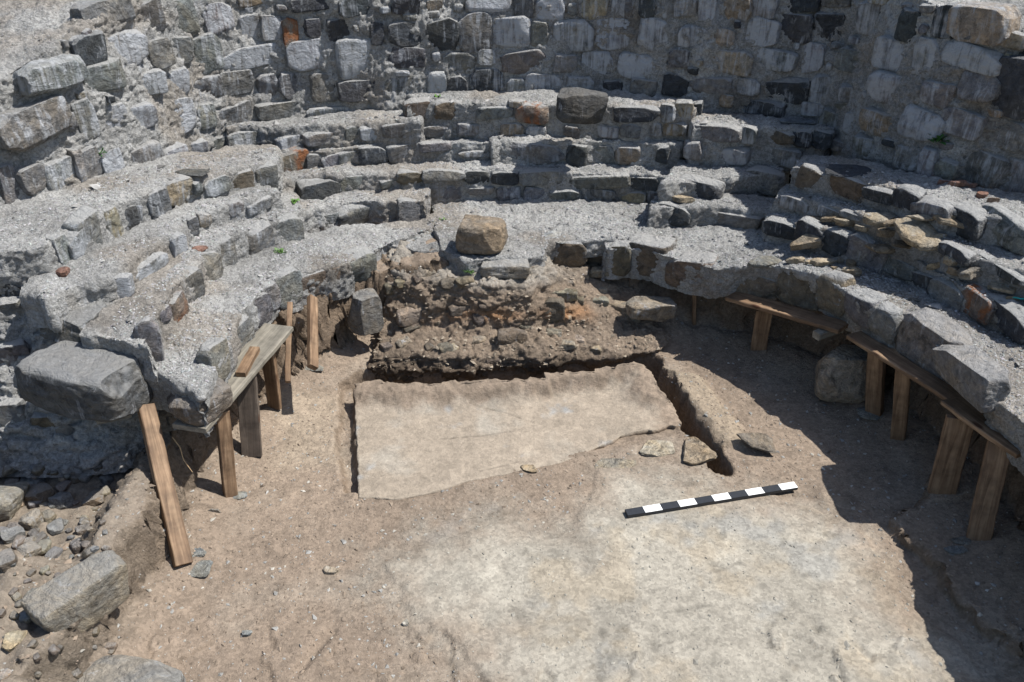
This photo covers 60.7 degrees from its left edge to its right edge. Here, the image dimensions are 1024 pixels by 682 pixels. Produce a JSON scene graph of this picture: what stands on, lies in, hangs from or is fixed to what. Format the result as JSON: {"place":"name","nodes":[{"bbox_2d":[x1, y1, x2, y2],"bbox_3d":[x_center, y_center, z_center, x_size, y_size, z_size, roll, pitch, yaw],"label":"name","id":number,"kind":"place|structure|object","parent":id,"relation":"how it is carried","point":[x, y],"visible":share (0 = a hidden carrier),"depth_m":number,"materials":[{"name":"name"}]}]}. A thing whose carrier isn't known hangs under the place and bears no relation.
{"place":"outdoors","nodes":[
{"label":"outdoors","id":0,"kind":"place"},
{"bbox_2d":[172,437,191,470],"bbox_3d":[-1.796,0.619,4.763,0.015,0.164,0.154,-27,41,-36],"label":"root","id":1,"kind":"object","parent":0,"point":[181,451],"visible":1,"depth_m":4.76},
{"bbox_2d":[0,238,1023,681],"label":"ground","id":2,"kind":"structure","parent":0,"point":[740,642],"depth_m":4.61,"materials":[{"name":"soil"}]},
{"bbox_2d":[0,548,17,572],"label":"rubble stone","id":3,"kind":"object","parent":2,"relation":"on","point":[8,557],"visible":1,"depth_m":4.06,"materials":[{"name":"grey stone"}]},
{"bbox_2d":[0,526,25,544],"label":"rubble stone","id":4,"kind":"object","parent":2,"relation":"on","point":[8,535],"visible":0.9,"depth_m":4.53,"materials":[{"name":"grey stone"}]},
{"bbox_2d":[1,630,26,651],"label":"stone fragment","id":5,"kind":"object","parent":2,"relation":"on","point":[12,640],"visible":1,"depth_m":3.76,"materials":[{"name":"beige stone"}]},
{"bbox_2d":[0,481,29,520],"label":"boulder","id":6,"kind":"object","parent":2,"relation":"on","point":[12,495],"visible":0.82,"depth_m":4.75,"materials":[{"name":"stone"}]},
{"bbox_2d":[20,587,36,602],"bbox_3d":[-2.184,1.156,3.962,0.050,0.025,0.094,0,32,0],"label":"stone fragment","id":7,"kind":"object","parent":2,"relation":"on","point":[30,590],"visible":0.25,"depth_m":3.97,"materials":[{"name":"grey stone"}]},
{"bbox_2d":[17,541,41,557],"bbox_3d":[-2.311,1.001,4.181,0.084,0.055,0.101,20,37,29],"label":"rubble stone","id":8,"kind":"object","parent":2,"relation":"on","point":[30,549],"visible":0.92,"depth_m":4.17,"materials":[{"name":"grey stone"}]},
{"bbox_2d":[19,508,43,529],"bbox_3d":[-2.559,0.953,4.673,0.103,0.080,0.125,9,33,13],"label":"rubble stone","id":9,"kind":"object","parent":2,"relation":"on","point":[31,519],"visible":0.98,"depth_m":4.63,"materials":[{"name":"beige stone"}]},
{"bbox_2d":[26,478,45,483],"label":"rubble stone","id":10,"kind":"object","parent":2,"relation":"on","point":[36,480],"visible":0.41,"depth_m":4.94,"materials":[{"name":"grey stone"}]},
{"bbox_2d":[47,517,64,535],"bbox_3d":[-2.440,1.001,4.682,0.083,0.059,0.101,-16,35,-24],"label":"rubble stone","id":11,"kind":"object","parent":2,"relation":"on","point":[55,527],"visible":1,"depth_m":4.66,"materials":[{"name":"grey stone"}]},
{"bbox_2d":[0,462,117,680],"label":"rubble","id":12,"kind":"object","parent":2,"relation":"on","point":[42,539],"depth_m":4.57,"materials":[{"name":"grey stone"}]},
{"bbox_2d":[48,492,74,509],"bbox_3d":[-2.486,0.886,4.843,0.133,0.094,0.112,20,37,28],"label":"rubble stone","id":13,"kind":"object","parent":2,"relation":"on","point":[63,501],"visible":0.94,"depth_m":4.80,"materials":[{"name":"grey stone"}]},
{"bbox_2d":[21,550,129,632],"bbox_3d":[-1.961,1.171,3.982,0.189,0.259,0.435,21,38,30],"label":"boulder","id":14,"kind":"object","parent":2,"relation":"on","point":[92,590],"visible":0.91,"depth_m":3.92,"materials":[{"name":"stone"}]},
{"bbox_2d":[0,284,158,477],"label":"masonry pier","id":15,"kind":"structure","parent":2,"relation":"on","point":[58,400],"depth_m":4.90,"materials":[{"name":"stone"}]},
{"bbox_2d":[96,415,131,424],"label":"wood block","id":16,"kind":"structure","parent":15,"relation":"on","point":[129,416],"depth_m":4.68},
{"bbox_2d":[78,472,92,482],"bbox_3d":[-2.444,0.772,4.993,0.101,0.053,0.083,11,34,17],"label":"rubble stone","id":17,"kind":"object","parent":2,"relation":"on","point":[84,478],"visible":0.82,"depth_m":4.96,"materials":[{"name":"grey stone"}]},
{"bbox_2d":[82,495,104,506],"bbox_3d":[-2.332,0.884,4.875,0.118,0.064,0.088,-8,33,-13],"label":"rubble stone","id":18,"kind":"object","parent":2,"relation":"on","point":[92,500],"visible":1,"depth_m":4.85,"materials":[{"name":"beige stone"}]},
{"bbox_2d":[77,654,185,681],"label":"boulder","id":19,"kind":"object","parent":2,"relation":"on","point":[117,668],"visible":0.98,"depth_m":3.90,"materials":[{"name":"stone"}]},
{"bbox_2d":[137,403,192,567],"bbox_3d":[-1.841,0.754,4.630,0.092,0.054,0.884,-7,71,-40],"label":"timber prop","id":20,"kind":"object","parent":2,"relation":"on","point":[172,518],"visible":0.97,"depth_m":4.61,"materials":[{"name":"brown wood"}]},
{"bbox_2d":[192,547,205,556],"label":"slate","id":21,"kind":"object","parent":2,"relation":"on","point":[199,552],"visible":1,"depth_m":4.60,"materials":[{"name":"stone"}]},
{"bbox_2d":[190,560,212,576],"bbox_3d":[-1.653,1.179,4.533,0.192,0.013,0.115,0,32,0],"label":"slate","id":22,"kind":"object","parent":2,"relation":"on","point":[202,568],"visible":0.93,"depth_m":4.52,"materials":[{"name":"stone"}]},
{"bbox_2d":[208,509,220,512],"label":"stone fragment","id":23,"kind":"object","parent":2,"relation":"on","point":[215,510],"visible":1,"depth_m":4.88,"materials":[{"name":"beige stone"}]},
{"bbox_2d":[0,144,429,437],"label":"stepped bench","id":24,"kind":"object","parent":2,"relation":"on","point":[83,309],"visible":0.96,"depth_m":5.33,"materials":[{"name":"stone"}]},
{"bbox_2d":[55,266,69,276],"bbox_3d":[-2.533,-0.390,4.935,0.057,0.047,0.084,0,32,0],"label":"brick fragment","id":25,"kind":"object","parent":24,"relation":"on","point":[63,271],"visible":1,"depth_m":4.92,"materials":[{"name":"brick"}]},
{"bbox_2d":[175,169,209,175],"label":"slate","id":26,"kind":"object","parent":24,"relation":"on","point":[194,172],"visible":1,"depth_m":5.94,"materials":[{"name":"stone"}]},
{"bbox_2d":[192,245,207,251],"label":"brick fragment","id":27,"kind":"object","parent":24,"relation":"on","point":[201,248],"visible":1,"depth_m":5.55,"materials":[{"name":"brick"}]},
{"bbox_2d":[216,409,237,497],"bbox_3d":[-1.607,0.637,4.923,0.079,0.555,0.050,-14,28,-33],"label":"timber prop","id":28,"kind":"object","parent":2,"relation":"on","point":[226,454],"visible":0.9,"depth_m":4.90,"materials":[{"name":"brown wood"}]},
{"bbox_2d":[233,491,247,499],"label":"slate","id":29,"kind":"object","parent":2,"relation":"on","point":[241,494],"visible":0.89,"depth_m":5.03,"materials":[{"name":"stone"}]},
{"bbox_2d":[242,630,252,636],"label":"stone fragment","id":30,"kind":"object","parent":2,"relation":"on","point":[246,633],"visible":1,"depth_m":4.20,"materials":[{"name":"grey stone"}]},
{"bbox_2d":[237,374,262,456],"bbox_3d":[-1.573,0.426,5.231,0.124,0.567,0.036,-1,16,-6],"label":"timber prop","id":31,"kind":"object","parent":2,"relation":"on","point":[249,419],"visible":0.86,"depth_m":5.23,"materials":[{"name":"brown wood"}]},
{"bbox_2d":[172,323,293,432],"bbox_3d":[-1.601,0.189,5.115,0.204,0.037,1.085,7,33,11],"label":"plank","id":32,"kind":"object","parent":31,"relation":"on","point":[268,339],"visible":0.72,"depth_m":5.26,"materials":[{"name":"brown wood"}]},
{"bbox_2d":[235,346,259,376],"bbox_3d":[-1.558,0.127,5.167,0.065,0.054,0.279,2,32,3],"label":"wood block","id":33,"kind":"object","parent":32,"relation":"on","point":[247,361],"depth_m":5.14,"materials":[{"name":"brown wood"}]},
{"bbox_2d":[263,353,281,409],"bbox_3d":[-1.530,0.230,5.558,0.108,0.461,0.036,14,32,21],"label":"timber prop","id":34,"kind":"object","parent":2,"relation":"on","point":[272,382],"visible":0.73,"depth_m":5.56,"materials":[{"name":"brown wood"}]},
{"bbox_2d":[285,302,292,382],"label":"timber prop","id":35,"kind":"object","parent":2,"relation":"on","point":[288,346],"visible":0.92,"depth_m":5.63,"materials":[{"name":"brown wood"}]},
{"bbox_2d":[307,294,318,370],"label":"timber prop","id":36,"kind":"object","parent":2,"relation":"on","point":[312,334],"visible":1,"depth_m":5.65,"materials":[{"name":"brown wood"}]},
{"bbox_2d":[304,365,323,371],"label":"slate","id":37,"kind":"object","parent":2,"relation":"on","point":[320,369],"visible":0.69,"depth_m":6.02,"materials":[{"name":"stone"}]},
{"bbox_2d":[323,566,338,574],"bbox_3d":[-0.943,1.191,4.558,0.089,0.026,0.059,0,32,0],"label":"stone fragment","id":38,"kind":"object","parent":2,"relation":"on","point":[329,570],"visible":1,"depth_m":4.54,"materials":[{"name":"beige stone"}]},
{"bbox_2d":[401,619,408,625],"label":"stone fragment","id":39,"kind":"object","parent":2,"relation":"on","point":[405,622],"visible":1,"depth_m":4.25,"materials":[{"name":"beige stone"}]},
{"bbox_2d":[347,240,676,382],"bbox_3d":[0.007,-0.339,6.585,2.353,0.804,1.477,0,32,0],"label":"earth mound","id":40,"kind":"object","parent":2,"relation":"on","point":[365,316],"visible":0.92,"depth_m":6.22,"materials":[{"name":"soil"}]},
{"bbox_2d":[480,258,529,278],"bbox_3d":[-0.049,-0.525,6.237,0.357,0.110,0.179,0,32,0],"label":"stone block","id":41,"kind":"object","parent":40,"relation":"on","point":[512,268],"depth_m":6.17,"materials":[{"name":"white stone"}]},
{"bbox_2d":[369,240,670,371],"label":"earth crumbs","id":42,"kind":"object","parent":40,"relation":"on","point":[436,347],"visible":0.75,"depth_m":6.22,"materials":[{"name":"brown soil"}]},
{"bbox_2d":[0,253,1023,681],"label":"pebbles","id":43,"kind":"object","parent":2,"relation":"on","point":[384,619],"visible":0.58,"depth_m":4.68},
{"bbox_2d":[353,361,681,499],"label":"plaster platform","id":44,"kind":"structure","parent":2,"relation":"on","point":[415,439],"depth_m":5.59,"materials":[{"name":"beige paint"}]},
{"bbox_2d":[387,197,654,275],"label":"stone platform","id":45,"kind":"structure","parent":2,"relation":"on","point":[596,247],"depth_m":6.64,"materials":[{"name":"grey stone"}]},
{"bbox_2d":[456,214,507,254],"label":"stone block","id":46,"kind":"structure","parent":45,"relation":"on","point":[479,234],"depth_m":6.21,"materials":[{"name":"beige stone"}]},
{"bbox_2d":[544,230,565,243],"bbox_3d":[0.320,-0.776,6.528,0.174,0.016,0.223,0,32,0],"label":"slate","id":47,"kind":"object","parent":45,"relation":"on","point":[553,234],"visible":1,"depth_m":6.55,"materials":[{"name":"stone"}]},
{"bbox_2d":[520,465,536,472],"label":"stone fragment","id":48,"kind":"object","parent":2,"relation":"on","point":[531,468],"visible":1,"depth_m":5.20,"materials":[{"name":"beige stone"}]},
{"bbox_2d":[225,87,835,232],"bbox_3d":[0.151,-1.462,6.898,5.060,0.995,1.428,0,32,0],"label":"stepped bench","id":49,"kind":"object","parent":2,"relation":"on","point":[578,114],"visible":0.88,"depth_m":6.96,"materials":[{"name":"stone"}]},
{"bbox_2d":[672,195,694,202],"bbox_3d":[1.295,-1.077,6.640,0.185,0.045,0.074,0,32,0],"label":"stone fragment","id":50,"kind":"object","parent":49,"relation":"on","point":[681,199],"visible":1,"depth_m":6.62,"materials":[{"name":"beige stone"}]},
{"bbox_2d":[780,118,815,124],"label":"slate","id":51,"kind":"object","parent":49,"relation":"on","point":[804,121],"visible":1,"depth_m":6.79,"materials":[{"name":"stone"}]},
{"bbox_2d":[594,458,636,467],"bbox_3d":[0.622,0.748,5.271,0.268,0.018,0.136,0,32,0],"label":"slate","id":52,"kind":"object","parent":2,"relation":"on","point":[616,463],"visible":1,"depth_m":5.27,"materials":[{"name":"stone"}]},
{"bbox_2d":[640,440,674,456],"bbox_3d":[0.892,0.660,5.406,0.222,0.023,0.155,0,32,0],"label":"slate","id":53,"kind":"object","parent":2,"relation":"on","point":[656,448],"visible":1,"depth_m":5.38,"materials":[{"name":"stone"}]},
{"bbox_2d":[692,295,696,324],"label":"timber prop","id":54,"kind":"object","parent":2,"relation":"on","point":[694,303],"visible":0.67,"depth_m":6.44,"materials":[{"name":"brown wood"}]},
{"bbox_2d":[683,437,716,464],"bbox_3d":[1.107,0.678,5.370,0.219,0.045,0.256,-18,36,-26],"label":"plaster fragment","id":55,"kind":"object","parent":2,"relation":"on","point":[697,451],"visible":1,"depth_m":5.33,"materials":[{"name":"stone"}]},
{"bbox_2d":[625,482,797,517],"bbox_3d":[1.141,0.901,4.978,1.036,0.020,0.053,-7,33,-11],"label":"scale bar","id":56,"kind":"object","parent":2,"relation":"on","point":[705,500],"visible":1,"depth_m":4.96,"materials":[{"name":"multicoloured paint"}]},
{"bbox_2d":[736,433,776,452],"bbox_3d":[1.498,0.620,5.372,0.235,0.065,0.144,0,32,0],"label":"slate","id":57,"kind":"object","parent":2,"relation":"on","point":[761,442],"visible":1,"depth_m":5.36,"materials":[{"name":"stone"}]},
{"bbox_2d":[750,310,771,350],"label":"timber prop","id":58,"kind":"object","parent":2,"relation":"on","point":[761,329],"visible":0.84,"depth_m":6.14,"materials":[{"name":"brown wood"}]},
{"bbox_2d":[725,292,847,333],"bbox_3d":[1.821,-0.200,5.839,0.146,0.034,0.849,-26,33,-35],"label":"plank","id":59,"kind":"object","parent":58,"relation":"on","point":[821,321],"visible":1,"depth_m":5.79,"materials":[{"name":"brown wood"}]},
{"bbox_2d":[812,328,843,340],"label":"stone","id":60,"kind":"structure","parent":59,"relation":"on","point":[819,334],"depth_m":5.58,"materials":[{"name":"grey stone"}]},
{"bbox_2d":[552,155,1023,475],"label":"stepped bench","id":61,"kind":"object","parent":2,"relation":"on","point":[939,344],"visible":0.92,"depth_m":5.51,"materials":[{"name":"stone"}]},
{"bbox_2d":[0,0,1023,419],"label":"gravel","id":62,"kind":"structure","parent":61,"relation":"on","point":[190,246],"depth_m":6.00,"materials":[{"name":"grey stone"}]},
{"bbox_2d":[747,256,781,267],"bbox_3d":[1.719,-0.536,5.936,0.256,0.050,0.120,-12,34,-19],"label":"slate","id":63,"kind":"object","parent":61,"relation":"on","point":[763,262],"visible":0.94,"depth_m":5.90,"materials":[{"name":"stone"}]},
{"bbox_2d":[785,257,804,263],"bbox_3d":[1.891,-0.539,5.850,0.131,0.043,0.040,0,32,0],"label":"stone slab","id":64,"kind":"object","parent":61,"relation":"on","point":[794,260],"depth_m":5.84,"materials":[{"name":"beige stone"}]},
{"bbox_2d":[790,233,821,250],"bbox_3d":[1.980,-0.669,5.911,0.216,0.122,0.124,0,32,0],"label":"stone slab","id":65,"kind":"object","parent":61,"relation":"on","point":[807,241],"depth_m":5.88,"materials":[{"name":"beige stone"}]},
{"bbox_2d":[810,258,836,265],"bbox_3d":[2.052,-0.519,5.758,0.177,0.040,0.068,-4,32,-7],"label":"stone slab","id":66,"kind":"object","parent":61,"relation":"on","point":[821,261],"depth_m":5.74,"materials":[{"name":"beige stone"}]},
{"bbox_2d":[820,215,842,221],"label":"stone slab","id":67,"kind":"structure","parent":61,"relation":"on","point":[828,218],"depth_m":5.89,"materials":[{"name":"beige stone"}]},
{"bbox_2d":[837,257,843,263],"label":"stone fragment","id":68,"kind":"object","parent":61,"relation":"on","point":[840,260],"visible":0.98,"depth_m":5.81,"materials":[{"name":"grey stone"}]},
{"bbox_2d":[835,223,854,226],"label":"stone slab","id":69,"kind":"structure","parent":61,"relation":"on","point":[852,224],"depth_m":5.79,"materials":[{"name":"brown stone"}]},
{"bbox_2d":[833,218,854,224],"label":"stone slab","id":70,"kind":"structure","parent":69,"relation":"on","point":[843,221],"depth_m":5.77,"materials":[{"name":"beige stone"}]},
{"bbox_2d":[825,164,871,177],"bbox_3d":[2.280,-1.151,5.931,0.296,0.019,0.263,15,35,22],"label":"slate","id":71,"kind":"object","parent":61,"relation":"on","point":[838,170],"visible":1,"depth_m":5.92,"materials":[{"name":"stone"}]},
{"bbox_2d":[841,267,861,275],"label":"stone slab","id":72,"kind":"structure","parent":61,"relation":"on","point":[855,271],"depth_m":5.63,"materials":[{"name":"beige stone"}]},
{"bbox_2d":[846,259,856,266],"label":"stone fragment","id":73,"kind":"object","parent":61,"relation":"on","point":[850,262],"visible":0.98,"depth_m":5.74,"materials":[{"name":"grey stone"}]},
{"bbox_2d":[854,224,869,231],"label":"stone slab","id":74,"kind":"structure","parent":61,"relation":"on","point":[860,227],"depth_m":5.70,"materials":[{"name":"beige stone"}]},
{"bbox_2d":[862,212,897,224],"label":"stone slab","id":75,"kind":"structure","parent":61,"relation":"on","point":[874,218],"depth_m":5.58,"materials":[{"name":"beige stone"}]},
{"bbox_2d":[865,244,894,253],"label":"stone slab","id":76,"kind":"structure","parent":61,"relation":"on","point":[883,248],"depth_m":5.54,"materials":[{"name":"grey stone"}]},
{"bbox_2d":[876,228,895,237],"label":"stone slab","id":77,"kind":"structure","parent":61,"relation":"on","point":[885,232],"depth_m":5.53,"materials":[{"name":"grey stone"}]},
{"bbox_2d":[883,218,900,226],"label":"stone slab","id":78,"kind":"structure","parent":61,"relation":"on","point":[887,223],"depth_m":5.48,"materials":[{"name":"beige stone"}]},
{"bbox_2d":[891,240,911,248],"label":"stone slab","id":79,"kind":"structure","parent":61,"relation":"on","point":[899,243],"depth_m":5.43,"materials":[{"name":"grey stone"}]},
{"bbox_2d":[893,217,940,250],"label":"stone slab","id":80,"kind":"structure","parent":61,"relation":"on","point":[918,234],"depth_m":5.34,"materials":[{"name":"beige stone"}]},
{"bbox_2d":[906,214,934,220],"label":"stone slab","id":81,"kind":"structure","parent":80,"relation":"on","point":[923,217],"depth_m":5.37,"materials":[{"name":"beige stone"}]},
{"bbox_2d":[933,233,946,237],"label":"stone slab","id":82,"kind":"structure","parent":80,"relation":"on","point":[942,235],"depth_m":5.33,"materials":[{"name":"grey stone"}]},
{"bbox_2d":[926,262,939,270],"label":"stone fragment","id":83,"kind":"object","parent":61,"relation":"on","point":[933,266],"visible":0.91,"depth_m":5.34,"materials":[{"name":"brown stone"}]},
{"bbox_2d":[937,179,948,184],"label":"brick fragment","id":84,"kind":"object","parent":61,"relation":"on","point":[941,182],"visible":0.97,"depth_m":5.63,"materials":[{"name":"brick"}]},
{"bbox_2d":[935,216,963,228],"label":"stone slab","id":85,"kind":"structure","parent":61,"relation":"on","point":[948,222],"depth_m":5.27,"materials":[{"name":"beige stone"}]},
{"bbox_2d":[932,214,955,218],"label":"stone slab","id":86,"kind":"structure","parent":85,"relation":"on","point":[936,215],"depth_m":5.31,"materials":[{"name":"grey stone"}]},
{"bbox_2d":[942,255,956,265],"bbox_3d":[2.628,-0.480,5.224,0.097,0.054,0.084,0,32,0],"label":"stone fragment","id":87,"kind":"object","parent":61,"relation":"on","point":[948,260],"visible":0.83,"depth_m":5.21,"materials":[{"name":"grey stone"}]},
{"bbox_2d":[946,266,958,275],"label":"stone fragment","id":88,"kind":"object","parent":61,"relation":"on","point":[951,270],"visible":0.58,"depth_m":5.20,"materials":[{"name":"stone"}]},
{"bbox_2d":[947,180,969,186],"bbox_3d":[2.847,-1.004,5.585,0.142,0.040,0.039,0,32,0],"label":"brick fragment","id":89,"kind":"object","parent":61,"relation":"on","point":[959,183],"visible":1,"depth_m":5.57,"materials":[{"name":"brick"}]},
{"bbox_2d":[956,265,982,279],"bbox_3d":[2.704,-0.421,5.173,0.151,0.075,0.145,0,32,0],"label":"stone fragment","id":90,"kind":"object","parent":61,"relation":"on","point":[968,272],"visible":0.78,"depth_m":5.13,"materials":[{"name":"beige stone"}]},
{"bbox_2d":[968,183,977,187],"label":"brick fragment","id":91,"kind":"object","parent":61,"relation":"on","point":[972,185],"visible":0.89,"depth_m":5.58,"materials":[{"name":"brick"}]},
{"bbox_2d":[976,191,988,198],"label":"brick fragment","id":92,"kind":"object","parent":61,"relation":"on","point":[981,194],"visible":1,"depth_m":5.45,"materials":[{"name":"brick"}]},
{"bbox_2d":[986,197,999,202],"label":"brick fragment","id":93,"kind":"object","parent":61,"relation":"on","point":[991,199],"visible":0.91,"depth_m":5.36,"materials":[{"name":"brick"}]},
{"bbox_2d":[990,281,1016,293],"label":"stone slab","id":94,"kind":"structure","parent":61,"relation":"on","point":[1004,288],"depth_m":5.03,"materials":[{"name":"grey stone"}]},
{"bbox_2d":[1005,296,1020,300],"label":"stone fragment","id":95,"kind":"object","parent":61,"relation":"on","point":[1008,297],"visible":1,"depth_m":4.99,"materials":[{"name":"grey stone"}]},
{"bbox_2d":[814,344,867,403],"bbox_3d":[2.197,0.203,5.771,0.409,0.359,0.371,0,32,0],"label":"boulder","id":96,"kind":"object","parent":2,"relation":"on","point":[840,375],"visible":0.74,"depth_m":5.64,"materials":[{"name":"stone"}]},
{"bbox_2d":[857,406,882,419],"bbox_3d":[2.325,0.454,5.647,0.222,0.015,0.157,-16,35,-23],"label":"slate","id":97,"kind":"object","parent":2,"relation":"on","point":[862,412],"visible":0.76,"depth_m":5.61,"materials":[{"name":"stone"}]},
{"bbox_2d":[865,353,885,415],"bbox_3d":[2.291,0.265,5.512,0.105,0.538,0.070,17,42,37],"label":"timber prop","id":98,"kind":"object","parent":2,"relation":"on","point":[875,383],"visible":0.73,"depth_m":5.49,"materials":[{"name":"brown wood"}]},
{"bbox_2d":[846,331,960,399],"bbox_3d":[2.293,0.141,5.138,0.129,0.034,0.795,-14,33,-21],"label":"plank","id":99,"kind":"object","parent":98,"relation":"on","point":[927,380],"visible":0.94,"depth_m":5.11,"materials":[{"name":"brown wood"}]},
{"bbox_2d":[890,369,910,440],"bbox_3d":[2.348,0.389,5.284,0.092,0.568,0.060,10,38,29],"label":"timber prop","id":100,"kind":"object","parent":2,"relation":"on","point":[901,394],"visible":0.91,"depth_m":5.26,"materials":[{"name":"brown wood"}]},
{"bbox_2d":[927,414,972,494],"bbox_3d":[2.425,0.662,4.848,0.145,0.546,0.053,7,24,13],"label":"timber prop","id":101,"kind":"object","parent":2,"relation":"on","point":[953,448],"visible":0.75,"depth_m":4.81,"materials":[{"name":"brown wood"}]},
{"bbox_2d":[943,545,967,554],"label":"slate","id":102,"kind":"object","parent":2,"relation":"on","point":[955,549],"visible":1,"depth_m":4.58,"materials":[{"name":"stone"}]},
{"bbox_2d":[951,536,970,544],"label":"slate","id":103,"kind":"object","parent":2,"relation":"on","point":[961,540],"visible":1,"depth_m":4.63,"materials":[{"name":"stone"}]},
{"bbox_2d":[966,440,1009,540],"bbox_3d":[2.503,0.805,4.598,0.120,0.578,0.067,11,13,23],"label":"timber prop","id":104,"kind":"object","parent":2,"relation":"on","point":[989,488],"visible":0.77,"depth_m":4.57,"materials":[{"name":"brown wood"}]},
{"bbox_2d":[940,396,1020,457],"bbox_3d":[2.514,0.446,4.623,0.167,0.034,0.508,-11,33,-18],"label":"plank","id":105,"kind":"object","parent":104,"relation":"on","point":[964,410],"visible":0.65,"depth_m":4.64,"materials":[{"name":"brown wood"}]},
{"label":"terrain","id":106,"kind":"structure","parent":0,"visible":0},
{"bbox_2d":[0,0,1023,205],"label":"apse wall","id":107,"kind":"structure","parent":106,"relation":"on","point":[892,84],"depth_m":6.54,"materials":[{"name":"stone"}]},
{"bbox_2d":[928,134,948,144],"bbox_3d":[2.800,-1.342,5.763,0.139,0.058,0.197,-19,37,-28],"label":"weed","id":108,"kind":"object","parent":107,"relation":"attached to","point":[938,138],"visible":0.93,"depth_m":5.73,"materials":[{"name":"green plant"}]}
]}

